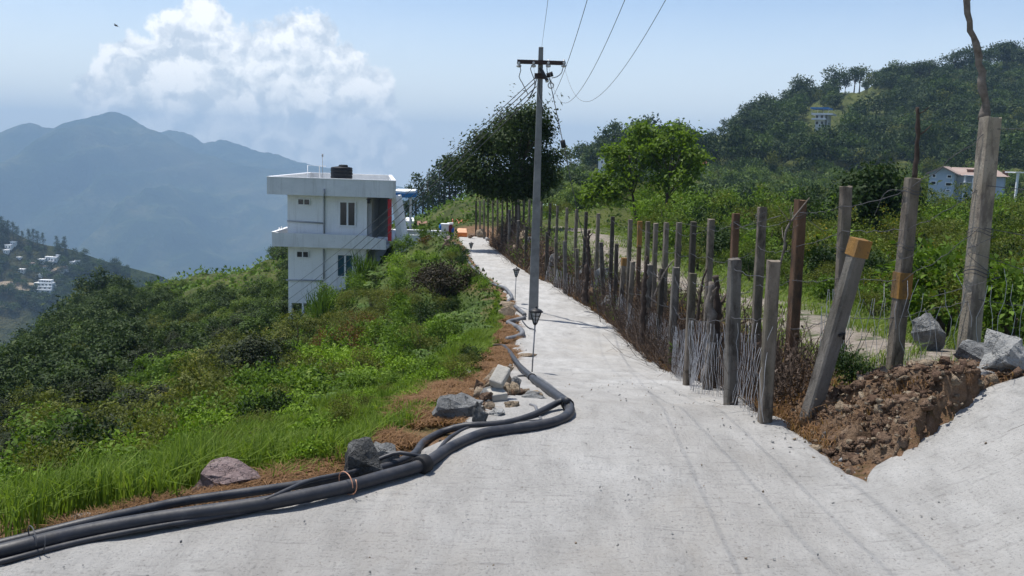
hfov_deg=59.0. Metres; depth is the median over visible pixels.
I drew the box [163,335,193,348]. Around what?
tree
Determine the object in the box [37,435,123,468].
shrub
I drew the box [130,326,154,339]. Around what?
tree
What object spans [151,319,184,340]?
tree
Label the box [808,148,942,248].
broadleaf tree
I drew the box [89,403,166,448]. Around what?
shrub
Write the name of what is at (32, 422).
bush
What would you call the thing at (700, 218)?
shrub
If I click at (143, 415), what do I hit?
shrub
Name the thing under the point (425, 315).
shrub
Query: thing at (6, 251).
village house
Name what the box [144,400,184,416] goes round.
shrub
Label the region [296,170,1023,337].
scrub
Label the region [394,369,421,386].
weed
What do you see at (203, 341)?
tree
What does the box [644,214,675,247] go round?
shrub
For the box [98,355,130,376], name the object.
tree
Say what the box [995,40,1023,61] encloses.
hilltop tree
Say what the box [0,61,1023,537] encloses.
ground
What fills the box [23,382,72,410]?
bush
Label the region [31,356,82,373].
tree
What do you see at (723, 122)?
hilltop tree
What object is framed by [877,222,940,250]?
shrub
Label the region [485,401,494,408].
rock
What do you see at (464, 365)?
weed
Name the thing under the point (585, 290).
fence post
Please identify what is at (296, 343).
shrub
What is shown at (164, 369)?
bush
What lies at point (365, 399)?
weed
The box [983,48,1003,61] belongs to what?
hilltop tree
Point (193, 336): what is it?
tree
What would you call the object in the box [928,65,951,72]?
hilltop tree
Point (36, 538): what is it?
wire loop
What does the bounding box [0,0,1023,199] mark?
sky
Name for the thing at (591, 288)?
rock
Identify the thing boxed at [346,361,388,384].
shrub
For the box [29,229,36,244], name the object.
conifer tree
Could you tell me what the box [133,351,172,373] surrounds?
bush
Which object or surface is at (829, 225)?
shrub
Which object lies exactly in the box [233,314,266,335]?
tree
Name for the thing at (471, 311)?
fern
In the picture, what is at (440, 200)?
conifer tree
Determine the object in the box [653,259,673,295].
dead stump
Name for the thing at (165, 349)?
tree
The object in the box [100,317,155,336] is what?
tree
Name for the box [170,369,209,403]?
bush
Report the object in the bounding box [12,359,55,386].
tree
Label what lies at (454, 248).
shrub
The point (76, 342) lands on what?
tree
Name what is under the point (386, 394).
weed
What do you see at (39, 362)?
tree
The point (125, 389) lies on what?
bush
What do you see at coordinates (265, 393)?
shrub
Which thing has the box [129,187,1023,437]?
undergrowth
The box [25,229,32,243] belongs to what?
conifer tree
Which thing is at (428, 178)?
conifer tree
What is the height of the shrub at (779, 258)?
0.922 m
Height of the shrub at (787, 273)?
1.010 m
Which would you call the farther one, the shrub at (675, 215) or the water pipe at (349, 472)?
the shrub at (675, 215)
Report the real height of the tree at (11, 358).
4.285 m
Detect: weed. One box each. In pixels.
[0,462,23,487]
[0,462,57,483]
[122,449,166,491]
[244,428,284,444]
[282,431,331,463]
[286,408,343,435]
[324,391,367,413]
[325,397,354,416]
[325,399,361,426]
[346,390,370,409]
[350,391,376,409]
[351,385,374,399]
[378,382,394,390]
[379,371,401,387]
[380,387,392,402]
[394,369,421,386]
[395,382,421,397]
[403,352,443,381]
[412,355,436,370]
[416,362,456,381]
[433,353,481,379]
[441,359,473,376]
[451,352,481,369]
[456,344,472,351]
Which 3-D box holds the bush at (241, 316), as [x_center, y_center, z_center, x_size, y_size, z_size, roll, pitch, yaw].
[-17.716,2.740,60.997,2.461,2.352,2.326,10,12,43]
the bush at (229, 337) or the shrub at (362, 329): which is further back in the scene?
the bush at (229, 337)
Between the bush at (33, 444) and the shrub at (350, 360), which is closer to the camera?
the bush at (33, 444)
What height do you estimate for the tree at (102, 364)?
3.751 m
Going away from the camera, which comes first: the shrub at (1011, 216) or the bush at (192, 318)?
the shrub at (1011, 216)
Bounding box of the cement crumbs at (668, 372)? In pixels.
[0,244,905,566]
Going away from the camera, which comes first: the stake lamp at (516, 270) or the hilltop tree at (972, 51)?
the stake lamp at (516, 270)
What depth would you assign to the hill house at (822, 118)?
329.20 m
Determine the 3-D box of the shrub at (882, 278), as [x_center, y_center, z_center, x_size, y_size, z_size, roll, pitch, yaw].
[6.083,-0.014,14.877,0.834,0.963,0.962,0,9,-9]
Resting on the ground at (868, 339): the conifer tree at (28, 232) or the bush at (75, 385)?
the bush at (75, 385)
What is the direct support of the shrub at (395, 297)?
on the ground at (868, 339)
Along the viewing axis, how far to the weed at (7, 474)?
5.30 m
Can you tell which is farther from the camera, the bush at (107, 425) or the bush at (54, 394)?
the bush at (54, 394)
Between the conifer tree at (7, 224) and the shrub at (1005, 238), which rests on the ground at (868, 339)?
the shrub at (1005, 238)
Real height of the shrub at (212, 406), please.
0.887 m
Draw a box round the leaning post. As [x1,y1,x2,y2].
[798,236,872,423]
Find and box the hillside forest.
[0,44,1023,348]
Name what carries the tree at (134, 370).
on the ground at (868, 339)
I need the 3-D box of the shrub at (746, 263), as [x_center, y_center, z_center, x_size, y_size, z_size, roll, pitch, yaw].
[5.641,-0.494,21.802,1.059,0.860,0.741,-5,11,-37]
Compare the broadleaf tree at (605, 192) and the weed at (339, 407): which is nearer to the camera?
the weed at (339, 407)
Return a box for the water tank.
[331,165,352,178]
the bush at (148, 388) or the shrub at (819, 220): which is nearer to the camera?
the bush at (148, 388)
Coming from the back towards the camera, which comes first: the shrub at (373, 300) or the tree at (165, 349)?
the tree at (165, 349)
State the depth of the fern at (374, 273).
46.51 m
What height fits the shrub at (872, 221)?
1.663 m
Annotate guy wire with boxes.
[548,79,600,321]
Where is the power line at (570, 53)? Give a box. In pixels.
[534,1,586,102]
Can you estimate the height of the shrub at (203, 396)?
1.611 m
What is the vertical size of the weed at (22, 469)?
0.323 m
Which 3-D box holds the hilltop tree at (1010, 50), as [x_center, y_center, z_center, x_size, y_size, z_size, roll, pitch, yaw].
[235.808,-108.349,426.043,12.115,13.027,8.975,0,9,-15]
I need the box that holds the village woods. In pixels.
[0,222,145,311]
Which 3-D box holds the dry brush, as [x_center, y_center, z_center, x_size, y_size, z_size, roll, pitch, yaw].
[1.360,-0.928,27.846,3.446,3.949,42.922,1,9,-5]
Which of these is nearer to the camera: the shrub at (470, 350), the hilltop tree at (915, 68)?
the shrub at (470, 350)
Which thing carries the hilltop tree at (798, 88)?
on the ground at (868, 339)
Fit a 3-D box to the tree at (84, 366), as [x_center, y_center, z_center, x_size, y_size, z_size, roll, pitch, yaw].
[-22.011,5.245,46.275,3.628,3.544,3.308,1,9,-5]
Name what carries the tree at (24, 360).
on the ground at (868, 339)
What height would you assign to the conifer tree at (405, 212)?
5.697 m
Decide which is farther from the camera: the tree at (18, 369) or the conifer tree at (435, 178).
the conifer tree at (435, 178)
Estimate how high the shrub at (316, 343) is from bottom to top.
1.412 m
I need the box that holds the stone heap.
[473,380,542,401]
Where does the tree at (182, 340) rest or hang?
on the ground at (868, 339)
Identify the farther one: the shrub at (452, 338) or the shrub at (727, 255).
the shrub at (727, 255)
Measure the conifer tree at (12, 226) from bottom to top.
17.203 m
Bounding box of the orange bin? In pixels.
[457,228,467,237]
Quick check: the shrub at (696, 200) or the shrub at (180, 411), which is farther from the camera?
the shrub at (696, 200)
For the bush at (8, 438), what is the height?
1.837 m
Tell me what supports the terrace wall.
on the ground at (868, 339)
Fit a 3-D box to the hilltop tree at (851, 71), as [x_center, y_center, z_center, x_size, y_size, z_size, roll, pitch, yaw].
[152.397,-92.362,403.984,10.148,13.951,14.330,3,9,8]
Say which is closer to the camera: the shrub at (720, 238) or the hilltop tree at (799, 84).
the shrub at (720, 238)
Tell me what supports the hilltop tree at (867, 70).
on the ground at (868, 339)
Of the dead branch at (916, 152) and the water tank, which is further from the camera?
the water tank
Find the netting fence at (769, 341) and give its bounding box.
[501,209,780,423]
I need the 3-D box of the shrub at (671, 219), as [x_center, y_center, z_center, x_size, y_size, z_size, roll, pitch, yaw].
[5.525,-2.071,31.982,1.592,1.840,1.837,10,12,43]
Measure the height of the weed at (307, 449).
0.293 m
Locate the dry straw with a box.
[36,231,1012,545]
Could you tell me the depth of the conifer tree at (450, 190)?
161.08 m
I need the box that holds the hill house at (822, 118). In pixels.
[810,107,835,131]
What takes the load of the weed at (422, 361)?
on the ground at (868, 339)
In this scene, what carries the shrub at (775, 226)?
on the ground at (868, 339)
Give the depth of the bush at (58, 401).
37.81 m
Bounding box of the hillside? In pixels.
[0,234,169,346]
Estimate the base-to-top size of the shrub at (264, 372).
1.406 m
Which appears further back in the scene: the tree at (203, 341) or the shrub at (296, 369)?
the tree at (203, 341)
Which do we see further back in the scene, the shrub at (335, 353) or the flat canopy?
the flat canopy
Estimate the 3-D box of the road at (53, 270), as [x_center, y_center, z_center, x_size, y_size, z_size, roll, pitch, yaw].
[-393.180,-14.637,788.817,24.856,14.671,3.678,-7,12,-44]
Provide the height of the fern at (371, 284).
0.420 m
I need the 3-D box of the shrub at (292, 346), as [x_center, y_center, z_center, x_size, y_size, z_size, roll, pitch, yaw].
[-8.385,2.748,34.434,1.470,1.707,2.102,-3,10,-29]
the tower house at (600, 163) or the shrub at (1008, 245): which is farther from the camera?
the tower house at (600, 163)
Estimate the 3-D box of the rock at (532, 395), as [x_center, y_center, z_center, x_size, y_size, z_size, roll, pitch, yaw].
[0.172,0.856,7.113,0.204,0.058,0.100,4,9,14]
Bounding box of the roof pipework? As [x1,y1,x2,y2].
[307,154,322,177]
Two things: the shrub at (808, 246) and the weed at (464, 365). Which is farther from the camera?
the shrub at (808, 246)
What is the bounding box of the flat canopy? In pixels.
[396,189,417,228]
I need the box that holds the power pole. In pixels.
[516,47,565,319]
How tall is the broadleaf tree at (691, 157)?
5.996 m
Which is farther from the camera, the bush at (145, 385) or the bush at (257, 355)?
the bush at (145, 385)
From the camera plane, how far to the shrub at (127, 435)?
9.39 m
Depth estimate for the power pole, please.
19.77 m
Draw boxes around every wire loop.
[28,525,45,550]
[339,471,356,494]
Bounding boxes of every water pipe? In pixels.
[0,344,574,558]
[0,397,569,542]
[0,512,255,564]
[263,419,541,499]
[479,273,526,315]
[505,316,525,339]
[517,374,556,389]
[529,403,541,418]
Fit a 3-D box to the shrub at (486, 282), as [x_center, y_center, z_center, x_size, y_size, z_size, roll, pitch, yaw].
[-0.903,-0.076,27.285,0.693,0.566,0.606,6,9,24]
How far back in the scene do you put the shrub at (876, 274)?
16.63 m
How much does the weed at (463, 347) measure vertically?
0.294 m
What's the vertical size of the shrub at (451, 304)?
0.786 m
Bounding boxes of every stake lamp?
[513,267,519,297]
[529,306,542,371]
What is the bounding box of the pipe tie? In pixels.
[412,454,433,474]
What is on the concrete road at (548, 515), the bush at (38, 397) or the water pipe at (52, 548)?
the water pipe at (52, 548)
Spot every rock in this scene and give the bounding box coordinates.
[192,457,260,493]
[344,437,382,475]
[374,441,399,463]
[432,392,482,422]
[442,240,449,248]
[468,233,475,237]
[472,402,488,421]
[474,379,483,388]
[476,229,485,237]
[478,392,492,401]
[483,367,511,383]
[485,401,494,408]
[488,408,504,415]
[498,306,515,315]
[499,301,514,307]
[504,401,519,407]
[511,376,521,385]
[520,353,536,356]
[521,393,546,398]
[549,255,559,265]
[588,287,597,304]
[594,267,608,284]
[911,313,945,350]
[953,339,983,361]
[977,366,994,374]
[979,328,1023,373]
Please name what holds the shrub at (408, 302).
on the ground at (868, 339)
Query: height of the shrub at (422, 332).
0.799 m
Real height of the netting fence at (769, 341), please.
4.356 m
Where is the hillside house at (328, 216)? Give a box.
[266,172,407,318]
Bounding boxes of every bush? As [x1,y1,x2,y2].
[0,379,66,419]
[0,397,19,419]
[0,401,103,455]
[0,410,23,428]
[0,426,21,445]
[0,432,18,448]
[0,433,24,466]
[1,410,55,442]
[5,388,43,414]
[9,404,38,420]
[11,418,103,449]
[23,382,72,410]
[24,403,59,417]
[29,392,102,431]
[32,434,60,446]
[35,398,60,412]
[41,387,76,410]
[42,402,115,432]
[51,373,121,415]
[60,383,128,410]
[68,379,101,400]
[69,395,153,430]
[77,376,117,400]
[96,401,169,434]
[98,370,124,387]
[98,400,161,432]
[104,385,148,412]
[105,377,144,395]
[115,353,174,391]
[116,385,139,401]
[117,381,178,410]
[120,344,165,370]
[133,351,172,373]
[135,381,167,398]
[136,372,184,393]
[136,387,195,414]
[140,379,179,401]
[144,348,194,380]
[146,314,181,330]
[161,331,191,347]
[161,347,225,403]
[165,340,196,355]
[165,346,221,379]
[165,368,213,401]
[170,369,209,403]
[179,309,209,323]
[185,354,232,376]
[190,357,254,395]
[196,346,228,366]
[199,325,233,339]
[200,336,241,366]
[207,326,243,349]
[215,330,289,374]
[218,332,301,370]
[228,316,247,339]
[230,312,259,324]
[234,327,276,351]
[259,320,298,345]
[270,308,321,343]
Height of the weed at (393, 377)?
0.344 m
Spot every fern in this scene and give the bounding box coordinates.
[304,392,330,401]
[334,372,348,386]
[357,302,376,307]
[363,281,383,288]
[368,270,391,277]
[370,266,385,271]
[406,349,434,362]
[441,311,459,319]
[458,313,482,320]
[462,322,490,327]
[463,307,481,313]
[466,325,492,330]
[475,300,492,304]
[480,292,494,296]
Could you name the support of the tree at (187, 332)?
on the ground at (868, 339)
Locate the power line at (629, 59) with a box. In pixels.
[564,0,665,101]
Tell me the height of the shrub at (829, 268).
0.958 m
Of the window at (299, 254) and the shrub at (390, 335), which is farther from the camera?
the window at (299, 254)
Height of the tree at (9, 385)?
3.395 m
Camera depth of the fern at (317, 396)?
14.60 m
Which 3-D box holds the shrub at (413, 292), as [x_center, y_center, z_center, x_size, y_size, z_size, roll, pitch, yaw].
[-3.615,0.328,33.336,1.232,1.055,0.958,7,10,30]
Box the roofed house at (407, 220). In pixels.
[405,217,413,225]
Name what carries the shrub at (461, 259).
on the ground at (868, 339)
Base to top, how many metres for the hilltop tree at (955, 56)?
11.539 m
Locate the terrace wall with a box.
[395,229,440,252]
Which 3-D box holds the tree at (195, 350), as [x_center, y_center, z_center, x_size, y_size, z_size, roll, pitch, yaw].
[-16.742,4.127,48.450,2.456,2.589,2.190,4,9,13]
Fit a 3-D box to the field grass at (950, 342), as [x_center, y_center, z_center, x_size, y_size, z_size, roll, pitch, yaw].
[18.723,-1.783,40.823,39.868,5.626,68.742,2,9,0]
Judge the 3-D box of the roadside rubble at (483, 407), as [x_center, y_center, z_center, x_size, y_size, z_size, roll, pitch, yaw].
[-0.507,1.072,9.442,0.911,1.294,7.419,2,9,2]
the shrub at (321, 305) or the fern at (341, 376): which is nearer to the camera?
the fern at (341, 376)
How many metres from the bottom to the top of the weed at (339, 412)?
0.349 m
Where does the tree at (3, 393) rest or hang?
on the ground at (868, 339)
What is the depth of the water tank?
54.58 m
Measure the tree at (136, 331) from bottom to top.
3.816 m
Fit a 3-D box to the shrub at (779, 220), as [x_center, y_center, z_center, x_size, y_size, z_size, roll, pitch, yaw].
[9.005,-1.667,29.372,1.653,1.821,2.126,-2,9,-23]
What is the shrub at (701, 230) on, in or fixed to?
on the ground at (868, 339)
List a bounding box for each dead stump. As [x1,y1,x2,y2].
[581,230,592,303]
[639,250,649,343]
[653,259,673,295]
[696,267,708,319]
[700,281,720,389]
[712,275,725,388]
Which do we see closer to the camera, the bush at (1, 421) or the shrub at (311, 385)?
the shrub at (311, 385)
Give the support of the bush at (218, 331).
on the ground at (868, 339)
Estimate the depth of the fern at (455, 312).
25.29 m
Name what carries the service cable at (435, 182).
attached to the power pole
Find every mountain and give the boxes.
[0,112,394,279]
[160,130,440,218]
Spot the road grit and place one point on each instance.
(635, 478)
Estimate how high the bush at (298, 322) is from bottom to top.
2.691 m
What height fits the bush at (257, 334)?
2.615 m
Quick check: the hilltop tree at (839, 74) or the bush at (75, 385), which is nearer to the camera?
the bush at (75, 385)
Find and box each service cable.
[288,79,533,288]
[288,81,535,299]
[290,87,535,306]
[297,92,535,310]
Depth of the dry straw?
6.27 m
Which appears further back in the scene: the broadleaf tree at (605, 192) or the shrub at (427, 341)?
the broadleaf tree at (605, 192)
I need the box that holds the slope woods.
[0,178,939,368]
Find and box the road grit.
[63,306,1021,575]
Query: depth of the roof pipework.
52.90 m
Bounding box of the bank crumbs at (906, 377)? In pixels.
[789,358,1023,474]
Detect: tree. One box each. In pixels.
[0,216,3,235]
[0,220,8,239]
[0,220,15,241]
[0,338,53,375]
[0,361,42,397]
[0,377,23,392]
[0,383,19,407]
[1,372,42,389]
[3,349,41,370]
[4,361,48,375]
[6,387,24,422]
[9,330,72,363]
[10,221,15,239]
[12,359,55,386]
[13,226,19,243]
[17,369,66,395]
[22,341,79,366]
[22,352,71,374]
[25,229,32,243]
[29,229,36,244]
[29,355,80,376]
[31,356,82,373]
[34,230,40,245]
[34,372,76,397]
[40,232,45,245]
[49,352,119,376]
[50,334,120,364]
[54,364,95,386]
[57,348,120,383]
[62,236,67,250]
[65,336,87,346]
[69,263,115,293]
[71,349,120,367]
[77,319,134,346]
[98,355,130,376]
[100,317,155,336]
[101,331,145,348]
[102,324,157,359]
[102,360,134,377]
[103,370,136,380]
[104,319,150,341]
[105,330,151,368]
[120,362,144,385]
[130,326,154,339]
[150,330,171,351]
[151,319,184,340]
[158,346,188,356]
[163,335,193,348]
[164,334,190,347]
[168,321,195,337]
[172,342,209,355]
[182,330,205,344]
[183,327,195,340]
[185,325,209,342]
[191,323,203,335]
[192,334,214,348]
[195,340,211,348]
[198,314,228,337]
[232,314,266,340]
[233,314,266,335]
[240,301,258,313]
[244,309,266,330]
[254,299,284,312]
[257,309,283,328]
[259,301,286,320]
[273,292,301,312]
[278,302,301,318]
[402,200,412,216]
[403,184,424,216]
[406,172,430,215]
[412,180,432,215]
[419,170,448,212]
[421,176,439,213]
[423,154,463,208]
[425,160,452,207]
[436,83,575,229]
[439,155,463,201]
[442,176,464,200]
[573,116,665,224]
[635,119,716,213]
[720,117,728,133]
[737,102,758,111]
[749,93,772,106]
[778,89,800,99]
[784,82,814,98]
[788,74,814,90]
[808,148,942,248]
[819,63,850,82]
[824,69,852,85]
[839,78,851,93]
[846,65,865,92]
[851,63,871,93]
[871,79,881,89]
[907,59,928,75]
[914,61,931,77]
[923,57,941,73]
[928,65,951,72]
[942,61,955,71]
[944,50,964,65]
[948,47,974,69]
[954,59,963,67]
[961,43,987,58]
[982,39,1014,63]
[982,47,999,61]
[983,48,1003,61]
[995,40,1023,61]
[1001,40,1016,64]
[1003,44,1020,60]
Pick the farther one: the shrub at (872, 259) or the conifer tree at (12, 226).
the conifer tree at (12, 226)
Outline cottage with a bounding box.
[925,166,1009,204]
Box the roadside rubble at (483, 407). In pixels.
[449,364,511,409]
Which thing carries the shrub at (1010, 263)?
on the ground at (868, 339)
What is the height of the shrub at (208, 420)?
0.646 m
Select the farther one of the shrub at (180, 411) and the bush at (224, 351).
the bush at (224, 351)
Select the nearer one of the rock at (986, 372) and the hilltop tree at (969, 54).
the rock at (986, 372)
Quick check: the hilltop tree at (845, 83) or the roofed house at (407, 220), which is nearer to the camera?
the roofed house at (407, 220)
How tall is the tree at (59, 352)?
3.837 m
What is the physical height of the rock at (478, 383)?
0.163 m
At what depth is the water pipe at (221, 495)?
4.71 m
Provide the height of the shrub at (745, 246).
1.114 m
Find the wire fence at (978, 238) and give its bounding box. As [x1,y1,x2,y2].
[475,116,1023,374]
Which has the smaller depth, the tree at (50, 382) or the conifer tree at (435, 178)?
the tree at (50, 382)
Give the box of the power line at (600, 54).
[548,0,624,102]
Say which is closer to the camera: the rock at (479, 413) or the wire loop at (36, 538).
the wire loop at (36, 538)
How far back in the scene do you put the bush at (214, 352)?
38.29 m
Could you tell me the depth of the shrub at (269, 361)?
21.24 m
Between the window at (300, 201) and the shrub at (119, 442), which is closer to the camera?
the shrub at (119, 442)
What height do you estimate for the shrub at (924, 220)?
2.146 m
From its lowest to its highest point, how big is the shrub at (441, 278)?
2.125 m
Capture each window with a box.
[296,251,308,257]
[298,199,309,204]
[337,254,353,276]
[339,201,355,226]
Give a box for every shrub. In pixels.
[0,432,65,474]
[0,448,17,472]
[0,448,65,477]
[7,430,98,479]
[34,443,95,476]
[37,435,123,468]
[42,413,156,452]
[47,423,102,446]
[47,429,155,475]
[84,436,146,460]
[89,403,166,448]
[102,429,160,452]
[114,405,196,450]
[115,408,181,442]
[131,414,212,455]
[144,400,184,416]
[145,428,192,454]
[158,409,210,451]
[161,383,231,411]
[161,391,234,432]
[168,396,238,423]
[174,405,235,432]
[176,374,232,401]
[176,420,232,436]
[183,397,234,434]
[203,382,251,409]
[207,382,267,414]
[210,381,249,409]
[219,382,277,422]
[221,361,271,402]
[231,350,298,386]
[234,387,303,418]
[235,406,280,423]
[244,386,287,415]
[247,356,295,390]
[250,365,309,397]
[252,382,301,401]
[253,356,309,375]
[263,381,292,399]
[271,360,340,398]
[272,400,315,417]
[276,346,326,371]
[277,360,325,380]
[280,384,323,411]
[281,340,301,353]
[284,359,337,386]
[285,337,314,351]
[288,340,320,363]
[292,333,318,349]
[293,338,333,368]
[293,356,353,384]
[295,343,325,361]
[303,283,338,324]
[309,328,330,348]
[310,321,345,350]
[311,325,334,342]
[312,314,349,339]
[313,342,354,365]
[315,320,378,348]
[318,342,349,371]
[319,305,356,326]
[325,363,380,392]
[330,318,374,342]
[333,342,370,370]
[336,330,365,351]
[341,320,373,344]
[341,342,391,371]
[342,341,379,368]
[343,307,364,324]
[344,249,381,281]
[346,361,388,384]
[348,363,391,388]
[352,307,391,322]
[352,310,379,327]
[353,286,382,309]
[356,314,394,347]
[359,299,390,319]
[360,340,395,370]
[363,302,393,318]
[368,284,397,303]
[376,329,426,372]
[377,323,412,349]
[378,314,419,349]
[380,349,416,373]
[381,290,410,311]
[385,266,410,292]
[386,287,412,301]
[386,296,417,324]
[391,303,419,324]
[394,320,446,355]
[399,283,427,303]
[401,259,421,281]
[405,258,484,299]
[405,324,439,348]
[407,296,436,313]
[410,261,425,276]
[410,298,438,324]
[421,311,465,343]
[421,312,448,335]
[423,279,438,298]
[429,293,455,312]
[439,251,458,263]
[440,244,459,260]
[440,296,462,312]
[445,331,471,345]
[455,253,470,265]
[455,343,486,368]
[458,246,470,253]
[459,262,481,283]
[470,271,490,285]
[471,277,488,291]
[633,215,653,238]
[642,205,687,250]
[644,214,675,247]
[648,199,673,221]
[651,205,696,231]
[658,215,699,252]
[661,185,714,218]
[671,212,729,260]
[672,207,727,247]
[673,203,722,241]
[681,242,718,270]
[696,221,729,259]
[700,226,740,255]
[715,210,748,239]
[716,205,756,237]
[717,238,751,273]
[729,198,785,224]
[738,223,783,259]
[738,251,754,280]
[739,239,774,266]
[744,222,780,253]
[755,209,821,256]
[764,246,789,280]
[764,252,790,273]
[766,207,793,245]
[768,223,811,249]
[775,249,813,291]
[782,229,836,267]
[803,236,836,279]
[804,222,836,278]
[804,260,835,288]
[805,216,833,239]
[805,272,834,302]
[812,205,862,235]
[815,224,882,271]
[830,214,884,254]
[830,343,881,386]
[832,226,893,248]
[852,217,931,265]
[854,276,891,311]
[854,284,891,319]
[857,264,884,304]
[860,269,892,309]
[861,260,892,276]
[861,262,889,290]
[862,247,891,272]
[862,265,917,292]
[871,202,916,246]
[872,215,924,254]
[872,232,998,338]
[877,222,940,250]
[883,234,928,262]
[883,284,942,317]
[891,200,945,244]
[908,304,959,328]
[915,218,966,247]
[916,238,966,258]
[919,263,1014,336]
[921,214,967,243]
[921,234,996,276]
[927,241,1009,283]
[928,217,998,260]
[935,236,954,246]
[941,250,1023,337]
[953,232,1020,274]
[954,230,1023,276]
[957,213,1019,258]
[958,207,1023,257]
[981,318,1023,342]
[989,239,1022,284]
[992,211,1023,249]
[992,213,1022,245]
[992,251,1023,288]
[992,255,1022,281]
[995,209,1023,222]
[998,250,1023,274]
[1007,218,1023,243]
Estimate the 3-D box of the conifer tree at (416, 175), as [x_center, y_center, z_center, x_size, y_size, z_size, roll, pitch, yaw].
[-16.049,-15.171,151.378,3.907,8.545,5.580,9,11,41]
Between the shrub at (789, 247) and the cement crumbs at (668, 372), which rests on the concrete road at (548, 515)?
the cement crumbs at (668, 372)
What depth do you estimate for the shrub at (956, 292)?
8.66 m
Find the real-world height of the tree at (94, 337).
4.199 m
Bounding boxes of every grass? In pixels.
[0,289,506,537]
[499,206,1023,386]
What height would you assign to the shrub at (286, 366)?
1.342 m
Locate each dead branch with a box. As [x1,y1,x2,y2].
[777,197,809,263]
[912,107,931,177]
[963,0,990,119]
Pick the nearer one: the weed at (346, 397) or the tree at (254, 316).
the weed at (346, 397)
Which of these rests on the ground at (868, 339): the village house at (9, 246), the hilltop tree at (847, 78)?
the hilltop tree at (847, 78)
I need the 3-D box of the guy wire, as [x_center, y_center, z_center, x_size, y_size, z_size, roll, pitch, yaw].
[1.393,-1.874,19.852,1.416,5.488,0.112,2,9,0]
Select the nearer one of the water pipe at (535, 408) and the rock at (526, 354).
the water pipe at (535, 408)
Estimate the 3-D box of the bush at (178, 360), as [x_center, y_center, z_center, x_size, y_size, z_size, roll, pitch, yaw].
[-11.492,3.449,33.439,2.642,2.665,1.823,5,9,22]
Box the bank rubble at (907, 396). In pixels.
[789,356,1021,474]
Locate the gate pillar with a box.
[441,223,449,237]
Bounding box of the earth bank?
[787,362,1013,469]
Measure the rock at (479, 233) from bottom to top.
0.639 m
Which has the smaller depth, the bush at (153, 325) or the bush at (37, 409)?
the bush at (37, 409)
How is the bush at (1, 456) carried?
on the ground at (868, 339)
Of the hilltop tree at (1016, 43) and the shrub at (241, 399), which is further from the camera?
the hilltop tree at (1016, 43)
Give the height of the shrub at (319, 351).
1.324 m
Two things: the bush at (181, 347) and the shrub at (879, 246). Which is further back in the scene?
the bush at (181, 347)
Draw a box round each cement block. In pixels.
[487,387,507,401]
[489,364,509,388]
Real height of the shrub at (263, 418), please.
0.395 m
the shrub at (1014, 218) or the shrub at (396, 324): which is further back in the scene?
the shrub at (1014, 218)
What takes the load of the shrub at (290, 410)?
on the ground at (868, 339)
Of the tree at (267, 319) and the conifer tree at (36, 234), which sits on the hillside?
the conifer tree at (36, 234)
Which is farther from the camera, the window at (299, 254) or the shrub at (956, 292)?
the window at (299, 254)
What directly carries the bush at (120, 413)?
on the ground at (868, 339)
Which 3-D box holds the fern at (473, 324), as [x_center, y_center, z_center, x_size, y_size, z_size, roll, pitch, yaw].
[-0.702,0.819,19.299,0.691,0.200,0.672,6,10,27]
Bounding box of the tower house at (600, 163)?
[598,158,605,172]
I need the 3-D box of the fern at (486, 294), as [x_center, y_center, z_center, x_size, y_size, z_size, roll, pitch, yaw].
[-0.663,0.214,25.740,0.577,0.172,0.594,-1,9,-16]
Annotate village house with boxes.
[3,249,9,253]
[5,244,13,249]
[10,241,17,246]
[19,268,25,273]
[50,256,58,262]
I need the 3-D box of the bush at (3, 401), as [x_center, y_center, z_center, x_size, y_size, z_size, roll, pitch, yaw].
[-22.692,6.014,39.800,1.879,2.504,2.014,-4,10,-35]
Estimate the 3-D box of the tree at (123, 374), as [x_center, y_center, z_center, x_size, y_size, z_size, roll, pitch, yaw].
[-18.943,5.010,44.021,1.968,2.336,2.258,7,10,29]
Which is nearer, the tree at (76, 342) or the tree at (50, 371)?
the tree at (50, 371)
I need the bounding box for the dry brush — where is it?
[482,212,901,412]
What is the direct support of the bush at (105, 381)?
on the ground at (868, 339)
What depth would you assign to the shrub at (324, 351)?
23.64 m
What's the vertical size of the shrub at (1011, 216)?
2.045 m
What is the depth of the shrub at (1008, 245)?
18.36 m
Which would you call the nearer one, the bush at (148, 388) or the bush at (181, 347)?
the bush at (148, 388)
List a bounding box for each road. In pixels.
[0,237,1023,575]
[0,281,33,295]
[47,264,70,274]
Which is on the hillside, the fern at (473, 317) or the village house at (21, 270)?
the village house at (21, 270)
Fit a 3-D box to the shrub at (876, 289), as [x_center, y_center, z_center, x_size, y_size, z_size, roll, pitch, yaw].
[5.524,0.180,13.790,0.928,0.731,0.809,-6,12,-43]
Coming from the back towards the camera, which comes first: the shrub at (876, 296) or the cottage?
the cottage
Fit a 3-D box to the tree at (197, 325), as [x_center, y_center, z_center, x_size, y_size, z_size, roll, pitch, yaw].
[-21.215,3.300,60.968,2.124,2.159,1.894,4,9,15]
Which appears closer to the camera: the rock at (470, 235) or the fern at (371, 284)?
the fern at (371, 284)
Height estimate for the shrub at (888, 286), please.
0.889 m
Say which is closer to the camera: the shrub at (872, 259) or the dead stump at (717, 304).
the dead stump at (717, 304)
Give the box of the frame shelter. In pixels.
[1005,171,1023,201]
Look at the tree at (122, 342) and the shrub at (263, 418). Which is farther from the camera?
the tree at (122, 342)
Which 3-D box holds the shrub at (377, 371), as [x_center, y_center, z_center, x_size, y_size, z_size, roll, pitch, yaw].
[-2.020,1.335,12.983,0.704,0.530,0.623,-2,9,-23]
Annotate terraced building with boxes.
[29,279,55,294]
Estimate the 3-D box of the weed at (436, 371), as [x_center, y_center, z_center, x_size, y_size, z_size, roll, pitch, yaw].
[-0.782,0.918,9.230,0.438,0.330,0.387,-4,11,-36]
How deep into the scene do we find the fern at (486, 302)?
24.21 m
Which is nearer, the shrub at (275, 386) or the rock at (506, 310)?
the shrub at (275, 386)

